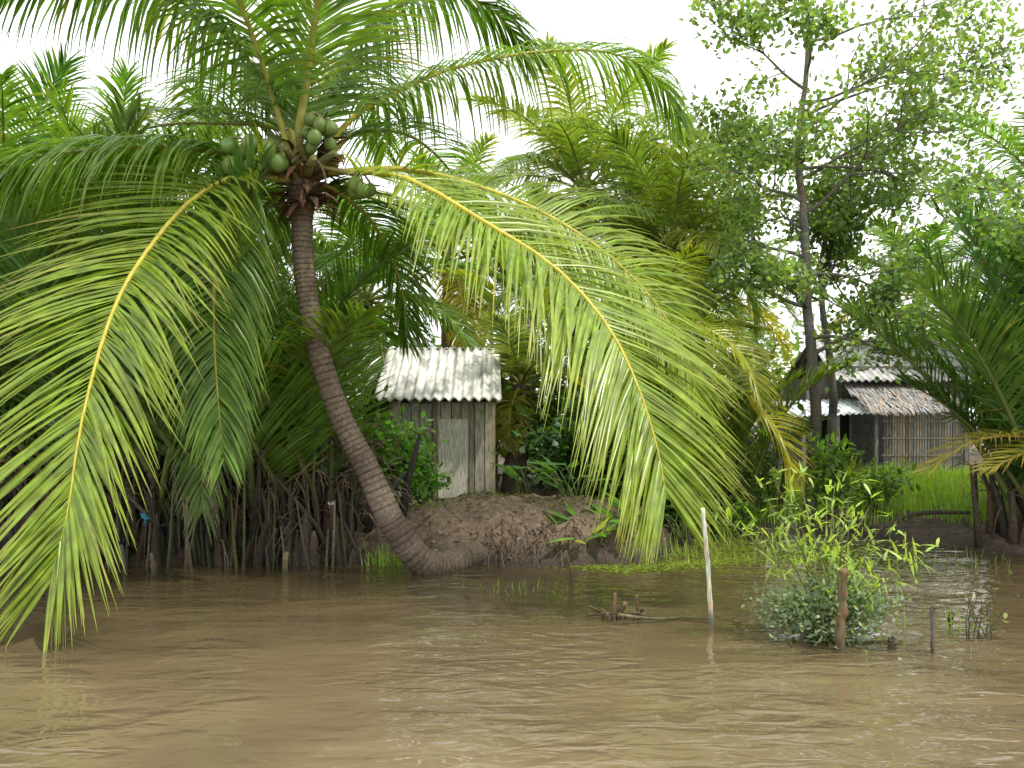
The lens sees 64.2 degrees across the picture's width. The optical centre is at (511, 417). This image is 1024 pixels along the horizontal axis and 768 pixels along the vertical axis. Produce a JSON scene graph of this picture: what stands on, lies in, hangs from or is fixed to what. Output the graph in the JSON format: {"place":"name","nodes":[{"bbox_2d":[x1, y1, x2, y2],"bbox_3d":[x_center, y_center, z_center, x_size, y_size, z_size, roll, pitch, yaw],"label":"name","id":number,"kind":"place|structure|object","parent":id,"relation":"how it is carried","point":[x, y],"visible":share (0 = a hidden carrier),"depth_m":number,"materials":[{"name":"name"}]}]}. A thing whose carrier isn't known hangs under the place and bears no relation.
{"place":"outdoors","nodes":[
{"label":"outdoors","id":0,"kind":"place"},
{"bbox_2d":[0,534,1023,767],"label":"river water","id":1,"kind":"structure","parent":0,"point":[357,665],"depth_m":5.13,"materials":[{"name":"brown liquid"}]},
{"bbox_2d":[119,544,127,574],"bbox_3d":[-3.966,1.650,8.350,0.101,0.707,0.063,0,0,0],"label":"wooden stub","id":2,"kind":"object","parent":1,"relation":"in","point":[123,558],"visible":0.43,"depth_m":8.33,"materials":[{"name":"brown wood"}]},
{"bbox_2d":[149,552,155,576],"bbox_3d":[-3.606,1.678,8.203,0.069,0.651,0.057,0,0,0],"label":"wooden stub","id":3,"kind":"object","parent":1,"relation":"in","point":[152,567],"visible":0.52,"depth_m":8.18,"materials":[{"name":"grey wood"}]},
{"bbox_2d":[282,552,288,572],"bbox_3d":[-2.348,1.696,8.451,0.075,0.614,0.070,0,0,0],"label":"wooden stub","id":4,"kind":"object","parent":1,"relation":"in","point":[285,562],"visible":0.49,"depth_m":8.43,"materials":[{"name":"brown wood"}]},
{"bbox_2d":[564,550,573,578],"bbox_3d":[0.570,1.660,8.101,0.102,0.684,0.038,0,0,0],"label":"wooden stub","id":5,"kind":"object","parent":1,"relation":"in","point":[569,566],"visible":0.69,"depth_m":8.09,"materials":[{"name":"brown wood"}]},
{"bbox_2d":[587,593,708,621],"bbox_3d":[1.078,1.693,6.408,0.963,0.634,0.245,0,0,0],"label":"broken stake cluster","id":6,"kind":"object","parent":1,"relation":"in","point":[621,613],"visible":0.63,"depth_m":6.42,"materials":[{"name":"brown wood"}]},
{"bbox_2d":[701,508,713,623],"bbox_3d":[1.528,1.450,6.345,0.132,1.504,0.049,0,0,-10],"label":"white pole","id":7,"kind":"object","parent":1,"relation":"in","point":[708,579],"visible":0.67,"depth_m":6.33,"materials":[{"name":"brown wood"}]},
{"bbox_2d":[545,534,1009,575],"bbox_3d":[3.082,1.591,9.557,5.964,0.014,3.280,0,0,0],"label":"floating weed","id":8,"kind":"object","parent":1,"relation":"on","point":[647,567],"visible":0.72,"depth_m":8.97,"materials":[{"name":"green plant"}]},
{"bbox_2d":[799,625,804,644],"bbox_3d":[2.043,1.730,5.750,0.041,0.544,0.039,0,0,0],"label":"wooden stub","id":9,"kind":"object","parent":1,"relation":"in","point":[801,639],"visible":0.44,"depth_m":5.74,"materials":[{"name":"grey wood"}]},
{"bbox_2d":[715,462,939,651],"bbox_3d":[2.378,1.008,5.990,1.533,1.394,1.327,0,0,41],"label":"willow shrub","id":10,"kind":"object","parent":1,"relation":"in","point":[808,603],"visible":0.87,"depth_m":5.87,"materials":[{"name":"green plant"}]},
{"bbox_2d":[835,568,848,651],"bbox_3d":[2.266,1.617,5.615,0.094,1.174,0.093,0,0,0],"label":"bamboo post","id":11,"kind":"object","parent":1,"relation":"in","point":[842,597],"visible":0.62,"depth_m":5.59,"materials":[{"name":"brown wood"}]},
{"bbox_2d":[887,636,897,649],"bbox_3d":[2.632,1.757,5.650,0.070,0.489,0.073,0,0,0],"label":"wooden stub","id":12,"kind":"object","parent":1,"relation":"in","point":[892,643],"visible":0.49,"depth_m":5.63,"materials":[{"name":"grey wood"}]},
{"bbox_2d":[930,606,935,653],"bbox_3d":[2.860,1.690,5.550,0.037,0.820,0.037,0,0,0],"label":"mooring stake","id":13,"kind":"object","parent":1,"relation":"in","point":[932,622],"visible":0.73,"depth_m":5.54,"materials":[{"name":"grey wood"}]},
{"bbox_2d":[947,611,954,625],"bbox_3d":[3.386,1.746,6.300,0.060,0.515,0.052,0,0,0],"label":"wooden stub","id":14,"kind":"object","parent":1,"relation":"in","point":[952,615],"visible":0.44,"depth_m":6.29,"materials":[{"name":"brown wood"}]},
{"bbox_2d":[940,581,1019,642],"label":"plant","id":15,"kind":"object","parent":1,"relation":"on","point":[974,616],"visible":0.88,"depth_m":5.92,"materials":[{"name":"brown plant"}]},
{"bbox_2d":[0,0,1023,419],"label":"sky","id":16,"kind":"structure","parent":0,"point":[642,21],"materials":[{"name":"white"}]},
{"bbox_2d":[101,420,1023,566],"bbox_3d":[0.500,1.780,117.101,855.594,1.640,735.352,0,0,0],"label":"ground","id":17,"kind":"structure","parent":0,"point":[920,530],"depth_m":9.46,"materials":[{"name":"soil"}]},
{"bbox_2d":[0,41,111,328],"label":"coconut palm","id":18,"kind":"object","parent":17,"relation":"on","point":[61,68],"visible":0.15,"depth_m":10.73,"materials":[{"name":"green plant"}]},
{"bbox_2d":[3,70,190,434],"bbox_3d":[-6.410,-1.345,11.877,4.742,5.571,6.716,0,0,0],"label":"nipa palm","id":19,"kind":"object","parent":17,"relation":"on","point":[61,109],"depth_m":9.75,"materials":[{"name":"green plant"}]},
{"bbox_2d":[63,438,164,479],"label":"undergrowth","id":20,"kind":"object","parent":17,"relation":"on","point":[148,461],"depth_m":10.23,"materials":[{"name":"green plant"}]},
{"bbox_2d":[0,54,290,285],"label":"coconut palm","id":21,"kind":"object","parent":17,"relation":"on","point":[120,80],"visible":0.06,"depth_m":13.05,"materials":[{"name":"green plant"}]},
{"bbox_2d":[0,80,335,519],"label":"nipa palm","id":22,"kind":"object","parent":17,"relation":"on","point":[128,117],"visible":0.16,"depth_m":8.48,"materials":[{"name":"green plant"}]},
{"bbox_2d":[0,127,339,510],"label":"nipa palm","id":23,"kind":"object","parent":17,"relation":"on","point":[10,400],"visible":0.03,"depth_m":9.08,"materials":[{"name":"green plant"}]},
{"bbox_2d":[0,128,368,553],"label":"nipa palm","id":24,"kind":"object","parent":17,"relation":"on","point":[264,159],"visible":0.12,"depth_m":8.71,"materials":[{"name":"green plant"}]},
{"bbox_2d":[0,119,385,394],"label":"nipa palm","id":25,"kind":"object","parent":17,"relation":"on","point":[342,248],"visible":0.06,"depth_m":10.07,"materials":[{"name":"green plant"}]},
{"bbox_2d":[0,408,429,572],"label":"dead stalk thicket","id":26,"kind":"object","parent":17,"relation":"on","point":[335,538],"visible":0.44,"depth_m":8.92,"materials":[{"name":"brown plant"}]},
{"bbox_2d":[140,513,150,526],"bbox_3d":[-3.948,1.101,8.795,0.117,0.154,0.068,0,0,0],"label":"plastic bag","id":27,"kind":"object","parent":26,"relation":"on","point":[145,516],"visible":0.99,"depth_m":8.80,"materials":[{"name":"blue plastic"}]},
{"bbox_2d":[0,195,434,546],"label":"nipa palm","id":28,"kind":"object","parent":17,"relation":"on","point":[342,340],"visible":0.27,"depth_m":8.56,"materials":[{"name":"green plant"}]},
{"bbox_2d":[49,78,410,329],"bbox_3d":[-4.610,-2.085,15.073,5.848,6.896,5.530,0,0,0],"label":"coconut palm","id":29,"kind":"object","parent":17,"relation":"on","point":[203,103],"depth_m":14.28,"materials":[{"name":"green plant"}]},
{"bbox_2d":[104,268,454,533],"bbox_3d":[-2.980,-0.269,9.526,3.229,3.570,3.712,0,0,45],"label":"nipa palm","id":30,"kind":"object","parent":17,"relation":"on","point":[278,416],"visible":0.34,"depth_m":9.04,"materials":[{"name":"green plant"}]},
{"bbox_2d":[328,349,385,436],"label":"undergrowth","id":31,"kind":"object","parent":17,"relation":"on","point":[369,403],"depth_m":12.52,"materials":[{"name":"green plant"}]},
{"bbox_2d":[321,415,404,498],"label":"leafy shrub","id":32,"kind":"object","parent":17,"relation":"on","point":[394,422],"visible":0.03,"depth_m":10.34,"materials":[{"name":"green plant"}]},
{"bbox_2d":[0,0,756,653],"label":"coconut palm","id":33,"kind":"object","parent":17,"relation":"on","point":[288,96],"visible":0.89,"depth_m":7.76,"materials":[{"name":"green plant"}]},
{"bbox_2d":[256,192,513,429],"bbox_3d":[-2.731,-1.362,14.559,4.938,5.439,4.998,0,0,-41],"label":"coconut palm","id":34,"kind":"object","parent":17,"relation":"on","point":[446,315],"visible":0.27,"depth_m":13.96,"materials":[{"name":"green plant"}]},
{"bbox_2d":[313,301,465,446],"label":"undergrowth","id":35,"kind":"object","parent":17,"relation":"on","point":[359,410],"depth_m":14.82,"materials":[{"name":"green plant"}]},
{"bbox_2d":[337,384,449,505],"bbox_3d":[-1.620,0.444,10.616,1.524,1.794,1.450,0,0,24],"label":"leafy shrub","id":36,"kind":"object","parent":17,"relation":"on","point":[407,445],"visible":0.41,"depth_m":10.39,"materials":[{"name":"green plant"}]},
{"bbox_2d":[399,442,452,503],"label":"leafy shrub","id":37,"kind":"object","parent":17,"relation":"on","point":[438,484],"visible":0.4,"depth_m":10.92,"materials":[{"name":"green plant"}]},
{"bbox_2d":[373,347,501,502],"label":"plank shed","id":38,"kind":"structure","parent":17,"relation":"on","point":[466,379],"depth_m":12.01,"materials":[{"name":"grey wood"}]},
{"bbox_2d":[438,419,467,497],"bbox_3d":[-0.860,0.600,11.982,0.440,1.160,0.015,0,0,0],"label":"door","id":39,"kind":"structure","parent":38,"relation":"in","point":[455,430],"depth_m":11.98,"materials":[{"name":"grey wood"}]},
{"bbox_2d":[320,129,555,361],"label":"coconut palm","id":40,"kind":"object","parent":17,"relation":"on","point":[457,298],"visible":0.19,"depth_m":17.91,"materials":[{"name":"green plant"}]},
{"bbox_2d":[363,308,549,402],"bbox_3d":[-1.605,-0.331,14.092,2.886,3.077,4.393,0,0,-32],"label":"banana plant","id":41,"kind":"object","parent":17,"relation":"on","point":[505,387],"visible":0.02,"depth_m":13.76,"materials":[{"name":"green plant"}]},
{"bbox_2d":[396,211,633,383],"bbox_3d":[0.333,-2.137,14.803,4.955,3.090,3.240,0,0,-8],"label":"banana plant","id":42,"kind":"object","parent":17,"relation":"on","point":[487,296],"visible":0.2,"depth_m":15.00,"materials":[{"name":"green plant"}]},
{"bbox_2d":[488,462,542,493],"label":"taro plant","id":43,"kind":"object","parent":17,"relation":"on","point":[510,471],"visible":0.87,"depth_m":10.87,"materials":[{"name":"green plant"}]},
{"bbox_2d":[440,309,597,495],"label":"coconut palm","id":44,"kind":"object","parent":17,"relation":"on","point":[516,367],"visible":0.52,"depth_m":12.59,"materials":[{"name":"green plant"}]},
{"bbox_2d":[369,490,669,563],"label":"fallen leaves","id":45,"kind":"object","parent":17,"relation":"on","point":[514,510],"visible":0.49,"depth_m":9.80,"materials":[{"name":"brown plant"}]},
{"bbox_2d":[438,185,601,459],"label":"coconut palm","id":46,"kind":"object","parent":17,"relation":"on","point":[503,298],"visible":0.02,"depth_m":23.59,"materials":[{"name":"green plant"}]},
{"bbox_2d":[476,516,641,568],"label":"exposed roots","id":47,"kind":"object","parent":17,"relation":"on","point":[533,528],"visible":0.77,"depth_m":8.99,"materials":[{"name":"brown plant"}]},
{"bbox_2d":[491,398,631,498],"bbox_3d":[1.095,0.625,11.134,2.344,1.788,1.593,0,0,-33],"label":"leafy shrub","id":48,"kind":"object","parent":17,"relation":"on","point":[561,449],"visible":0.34,"depth_m":11.03,"materials":[{"name":"green plant"}]},
{"bbox_2d":[527,455,611,497],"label":"taro plant","id":49,"kind":"object","parent":17,"relation":"on","point":[558,481],"visible":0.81,"depth_m":10.21,"materials":[{"name":"green plant"}]},
{"bbox_2d":[478,366,676,496],"bbox_3d":[1.153,0.204,11.977,3.298,2.200,1.654,0,0,0],"label":"leafy shrub","id":50,"kind":"object","parent":17,"relation":"on","point":[554,404],"visible":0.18,"depth_m":11.84,"materials":[{"name":"green plant"}]},
{"bbox_2d":[544,503,637,545],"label":"taro plant","id":51,"kind":"object","parent":17,"relation":"on","point":[573,513],"visible":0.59,"depth_m":9.10,"materials":[{"name":"green plant"}]},
{"bbox_2d":[450,31,737,474],"bbox_3d":[1.477,-2.969,16.766,5.769,8.536,5.889,0,0,0],"label":"coconut palm","id":52,"kind":"object","parent":17,"relation":"on","point":[570,152],"visible":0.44,"depth_m":16.01,"materials":[{"name":"green plant"}]},
{"bbox_2d":[584,490,640,534],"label":"taro plant","id":53,"kind":"object","parent":17,"relation":"on","point":[616,502],"visible":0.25,"depth_m":9.53,"materials":[{"name":"green plant"}]},
{"bbox_2d":[495,333,737,488],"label":"undergrowth","id":54,"kind":"object","parent":17,"relation":"on","point":[530,480],"visible":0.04,"depth_m":14.79,"materials":[{"name":"green plant"}]},
{"bbox_2d":[561,328,752,534],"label":"nipa palm","id":55,"kind":"object","parent":17,"relation":"on","point":[732,409],"visible":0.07,"depth_m":10.96,"materials":[{"name":"green plant"}]},
{"bbox_2d":[582,438,737,540],"bbox_3d":[1.861,0.857,10.678,2.020,1.485,1.415,0,0,0],"label":"leafy shrub","id":56,"kind":"object","parent":17,"relation":"on","point":[673,512],"visible":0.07,"depth_m":10.54,"materials":[{"name":"green plant"}]},
{"bbox_2d":[513,241,816,500],"bbox_3d":[2.214,-0.487,12.239,4.059,3.760,3.901,0,0,44],"label":"coconut palm","id":57,"kind":"object","parent":17,"relation":"on","point":[688,251],"visible":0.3,"depth_m":11.34,"materials":[{"name":"green plant"}]},
{"bbox_2d":[569,147,765,333],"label":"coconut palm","id":58,"kind":"object","parent":17,"relation":"on","point":[684,247],"visible":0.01,"depth_m":22.07,"materials":[{"name":"green plant"}]},
{"bbox_2d":[341,282,999,452],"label":"distant trees","id":59,"kind":"object","parent":17,"relation":"on","point":[796,345],"depth_m":31.62,"materials":[{"name":"green plant"}]},
{"bbox_2d":[640,485,720,538],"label":"taro plant","id":60,"kind":"object","parent":17,"relation":"on","point":[683,529],"visible":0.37,"depth_m":10.23,"materials":[{"name":"green plant"}]},
{"bbox_2d":[540,109,822,379],"bbox_3d":[3.037,-2.033,15.052,5.158,7.230,5.171,0,0,0],"label":"coconut palm","id":61,"kind":"object","parent":17,"relation":"on","point":[669,212],"visible":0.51,"depth_m":14.34,"materials":[{"name":"green plant"}]},
{"bbox_2d":[574,83,793,346],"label":"riverside tree","id":62,"kind":"object","parent":17,"relation":"on","point":[715,227],"visible":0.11,"depth_m":15.53,"materials":[{"name":"green plant"}]},
{"bbox_2d":[547,331,820,475],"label":"undergrowth","id":63,"kind":"object","parent":17,"relation":"on","point":[800,406],"visible":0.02,"depth_m":16.32,"materials":[{"name":"green plant"}]},
{"bbox_2d":[360,459,1023,629],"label":"grass","id":64,"kind":"structure","parent":17,"relation":"on","point":[928,489],"depth_m":12.10,"materials":[{"name":"green plant"}]},
{"bbox_2d":[604,205,803,368],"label":"coconut palm","id":65,"kind":"object","parent":17,"relation":"on","point":[781,341],"visible":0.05,"depth_m":19.84,"materials":[{"name":"green plant"}]},
{"bbox_2d":[664,491,778,538],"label":"leafy shrub","id":66,"kind":"object","parent":17,"relation":"on","point":[735,517],"visible":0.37,"depth_m":10.93,"materials":[{"name":"green plant"}]},
{"bbox_2d":[626,342,857,518],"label":"nipa palm","id":67,"kind":"object","parent":17,"relation":"on","point":[738,428],"visible":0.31,"depth_m":11.72,"materials":[{"name":"green plant"}]},
{"bbox_2d":[705,428,796,521],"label":"leafy shrub","id":68,"kind":"object","parent":17,"relation":"on","point":[765,494],"visible":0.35,"depth_m":11.76,"materials":[{"name":"green plant"}]},
{"bbox_2d":[715,386,808,460],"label":"banana plant","id":69,"kind":"object","parent":17,"relation":"on","point":[758,419],"visible":0.06,"depth_m":17.58,"materials":[{"name":"green plant"}]},
{"bbox_2d":[797,429,870,520],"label":"leafy shrub","id":70,"kind":"object","parent":17,"relation":"on","point":[829,472],"visible":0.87,"depth_m":11.61,"materials":[{"name":"green plant"}]},
{"bbox_2d":[744,106,931,479],"bbox_3d":[5.606,-1.960,13.652,3.129,6.932,4.120,0,0,0],"label":"riverside tree","id":71,"kind":"object","parent":17,"relation":"on","point":[841,247],"visible":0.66,"depth_m":13.29,"materials":[{"name":"green plant"}]},
{"bbox_2d":[803,450,877,489],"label":"dracaena plant","id":72,"kind":"object","parent":17,"relation":"on","point":[850,471],"visible":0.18,"depth_m":11.80,"materials":[{"name":"green plant"}]},
{"bbox_2d":[663,0,1023,518],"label":"mangrove apple tree","id":73,"kind":"object","parent":17,"relation":"on","point":[756,153],"visible":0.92,"depth_m":11.67,"materials":[{"name":"green plant"}]},
{"bbox_2d":[838,453,920,512],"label":"leafy shrub","id":74,"kind":"object","parent":17,"relation":"on","point":[886,478],"visible":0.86,"depth_m":12.35,"materials":[{"name":"green plant"}]},
{"bbox_2d":[802,409,967,472],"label":"bamboo slat wall","id":75,"kind":"structure","parent":17,"relation":"on","point":[948,430],"depth_m":19.21,"materials":[{"name":"brown wood"}]},
{"bbox_2d":[772,397,887,417],"bbox_3d":[7.625,-0.256,19.726,2.251,0.517,1.468,0,0,0],"label":"tin awning","id":76,"kind":"object","parent":75,"relation":"attached to","point":[851,406],"visible":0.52,"depth_m":19.62,"materials":[{"name":"grey metal"}]},
{"bbox_2d":[811,186,1005,347],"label":"tree","id":77,"kind":"object","parent":17,"relation":"on","point":[888,237],"visible":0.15,"depth_m":21.70,"materials":[{"name":"green plant"}]},
{"bbox_2d":[801,183,1023,548],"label":"nipa palm","id":78,"kind":"object","parent":17,"relation":"on","point":[981,352],"visible":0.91,"depth_m":9.70,"materials":[{"name":"green plant"}]},
{"bbox_2d":[908,428,1023,477],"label":"drying palm leaf","id":79,"kind":"object","parent":78,"relation":"attached to","point":[1013,433],"visible":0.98,"depth_m":9.03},
{"bbox_2d":[881,510,979,523],"bbox_3d":[5.696,1.402,11.219,1.424,0.265,0.127,0,0,0],"label":"driftwood log","id":80,"kind":"object","parent":17,"relation":"on","point":[920,513],"visible":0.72,"depth_m":11.21,"materials":[{"name":"brown wood"}]},
{"bbox_2d":[855,103,1023,366],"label":"tree","id":81,"kind":"object","parent":17,"relation":"on","point":[1011,141],"visible":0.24,"depth_m":14.54,"materials":[{"name":"green plant"}]},
{"bbox_2d":[860,253,1021,506],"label":"nipa palm","id":82,"kind":"object","parent":17,"relation":"on","point":[948,342],"visible":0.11,"depth_m":12.82,"materials":[{"name":"green plant"}]},
{"bbox_2d":[862,143,1023,362],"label":"riverside tree","id":83,"kind":"object","parent":17,"relation":"on","point":[990,222],"visible":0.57,"depth_m":9.08,"materials":[{"name":"green plant"}]},
{"bbox_2d":[926,192,1023,340],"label":"nipa palm","id":84,"kind":"object","parent":17,"relation":"on","point":[937,208],"visible":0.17,"depth_m":10.38,"materials":[{"name":"green plant"}]},
{"bbox_2d":[960,212,1023,544],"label":"nipa palm","id":85,"kind":"object","parent":17,"relation":"on","point":[992,523],"visible":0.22,"depth_m":9.72,"materials":[{"name":"green plant"}]},
{"bbox_2d":[763,366,968,473],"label":"plank walls","id":86,"kind":"structure","parent":0,"point":[863,432],"depth_m":20.51,"materials":[{"name":"grey wood"}]},
{"bbox_2d":[785,340,876,380],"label":"roof","id":87,"kind":"structure","parent":86,"relation":"on","point":[801,360],"depth_m":23.18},
{"bbox_2d":[821,414,851,465],"bbox_3d":[8.100,0.525,20.465,0.820,1.550,0.050,0,0,0],"label":"doorway","id":88,"kind":"structure","parent":86,"relation":"attached to","point":[846,423],"depth_m":20.46,"materials":[{"name":"brown wood"}]},
{"bbox_2d":[816,340,970,381],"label":"roof","id":89,"kind":"structure","parent":86,"relation":"on","point":[870,375],"depth_m":20.73,"materials":[{"name":"grey metal"}]},
{"bbox_2d":[839,381,969,415],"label":"thatch roof","id":90,"kind":"structure","parent":86,"relation":"attached to","point":[876,400],"depth_m":19.38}
]}

